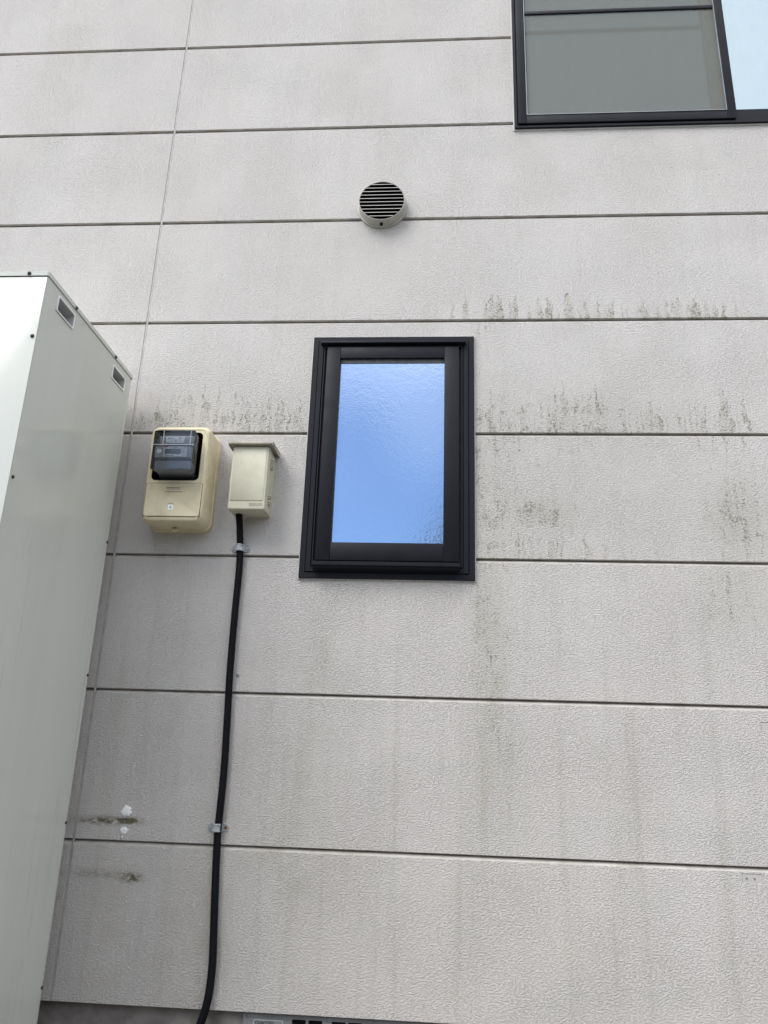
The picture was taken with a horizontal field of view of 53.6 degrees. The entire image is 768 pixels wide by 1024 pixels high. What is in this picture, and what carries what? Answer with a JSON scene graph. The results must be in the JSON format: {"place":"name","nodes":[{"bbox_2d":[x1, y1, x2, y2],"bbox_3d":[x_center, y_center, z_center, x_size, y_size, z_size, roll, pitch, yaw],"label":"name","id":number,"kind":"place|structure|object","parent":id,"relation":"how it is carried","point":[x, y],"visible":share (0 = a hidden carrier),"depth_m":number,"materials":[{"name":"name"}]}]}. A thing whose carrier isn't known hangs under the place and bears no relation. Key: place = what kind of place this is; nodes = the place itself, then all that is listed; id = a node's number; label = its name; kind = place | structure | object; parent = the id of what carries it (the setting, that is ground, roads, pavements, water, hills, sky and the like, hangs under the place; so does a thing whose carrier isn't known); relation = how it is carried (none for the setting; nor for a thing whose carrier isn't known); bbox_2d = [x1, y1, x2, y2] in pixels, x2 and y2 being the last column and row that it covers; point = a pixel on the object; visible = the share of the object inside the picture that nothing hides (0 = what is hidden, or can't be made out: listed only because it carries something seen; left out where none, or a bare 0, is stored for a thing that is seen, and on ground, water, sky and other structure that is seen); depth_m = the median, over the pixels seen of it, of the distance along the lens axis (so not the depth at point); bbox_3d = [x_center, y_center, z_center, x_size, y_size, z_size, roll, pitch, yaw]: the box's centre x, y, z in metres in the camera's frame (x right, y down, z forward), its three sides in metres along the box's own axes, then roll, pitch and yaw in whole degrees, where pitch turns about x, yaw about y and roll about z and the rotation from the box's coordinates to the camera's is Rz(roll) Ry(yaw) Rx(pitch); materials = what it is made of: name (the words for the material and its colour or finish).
{"place":"outdoors","nodes":[
{"label":"outdoors","id":0,"kind":"place"},
{"bbox_2d":[0,271,132,1023],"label":"water heater tank","id":1,"kind":"object","parent":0,"point":[66,376],"visible":1,"depth_m":2.13,"materials":[{"name":"metal"}]},
{"label":"ground","id":2,"kind":"structure","parent":0,"visible":0},
{"bbox_2d":[0,0,767,1023],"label":"house","id":3,"kind":"structure","parent":2,"relation":"on","point":[498,724],"depth_m":2.59,"materials":[{"name":"paint"}]},
{"bbox_2d":[142,427,220,532],"bbox_3d":[-0.699,-0.109,2.622,0.218,0.366,0.127,1,-18,4],"label":"meter box","id":4,"kind":"object","parent":3,"relation":"attached to","point":[178,506],"visible":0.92,"depth_m":2.56,"materials":[{"name":"beige plastic"}]},
{"bbox_2d":[143,483,201,516],"bbox_3d":[-0.706,-0.042,2.537,0.190,0.116,0.007,1,-18,4],"label":"door","id":5,"kind":"structure","parent":4,"relation":"in","point":[161,499],"depth_m":2.54,"materials":[{"name":"beige plastic"}]},
{"bbox_2d":[150,430,201,480],"bbox_3d":[-0.698,-0.179,2.612,0.142,0.148,0.174,1,-18,4],"label":"electricity meter","id":6,"kind":"object","parent":4,"relation":"in","point":[176,454],"visible":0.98,"depth_m":2.55,"materials":[{"name":"grey plastic"}]},
{"bbox_2d":[196,513,243,1023],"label":"conduit","id":7,"kind":"object","parent":3,"relation":"attached to","point":[209,989],"visible":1,"depth_m":2.35,"materials":[{"name":"black plastic"}]},
{"bbox_2d":[208,823,228,831],"bbox_3d":[-0.509,0.961,2.315,0.065,0.024,0.035,1,-18,4],"label":"conduit clamp","id":8,"kind":"object","parent":7,"relation":"attached to","point":[212,827],"visible":1,"depth_m":2.32,"materials":[{"name":"grey metal"}]},
{"bbox_2d":[231,543,249,552],"bbox_3d":[-0.490,0.122,2.582,0.065,0.024,0.035,-2,-18,3],"label":"conduit clamp","id":9,"kind":"object","parent":7,"relation":"attached to","point":[238,546],"visible":1,"depth_m":2.59,"materials":[{"name":"grey metal"}]},
{"bbox_2d":[228,441,279,517],"bbox_3d":[-0.453,-0.112,2.610,0.155,0.245,0.119,1,-18,4],"label":"junction box","id":10,"kind":"object","parent":3,"relation":"attached to","point":[251,480],"visible":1,"depth_m":2.58,"materials":[{"name":"beige plastic"}]},
{"bbox_2d":[228,446,271,512],"bbox_3d":[-0.457,-0.112,2.584,0.128,0.230,0.037,1,-18,4],"label":"door","id":11,"kind":"structure","parent":10,"relation":"in","point":[250,470],"depth_m":2.57,"materials":[{"name":"beige plastic"}]},
{"bbox_2d":[243,1012,441,1023],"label":"foundation vent","id":12,"kind":"object","parent":3,"relation":"attached to","point":[257,1018],"visible":0.99,"depth_m":2.18,"materials":[{"name":"metal"}]},
{"bbox_2d":[358,181,406,228],"bbox_3d":[-0.007,-1.201,2.967,0.195,0.195,0.046,1,-18,4],"label":"exhaust vent","id":13,"kind":"object","parent":3,"relation":"attached to","point":[382,204],"visible":1,"depth_m":2.96,"materials":[{"name":"grey plastic"}]},
{"bbox_2d":[298,336,475,581],"bbox_3d":[0.020,-0.215,2.648,0.596,0.918,0.051,1,-18,4],"label":"window","id":14,"kind":"structure","parent":3,"relation":"in","point":[389,491],"depth_m":2.65,"materials":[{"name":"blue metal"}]},
{"bbox_2d":[510,0,767,130],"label":"window","id":15,"kind":"structure","parent":3,"relation":"in","point":[577,64],"depth_m":3.11,"materials":[{"name":"grey glass"}]}
]}

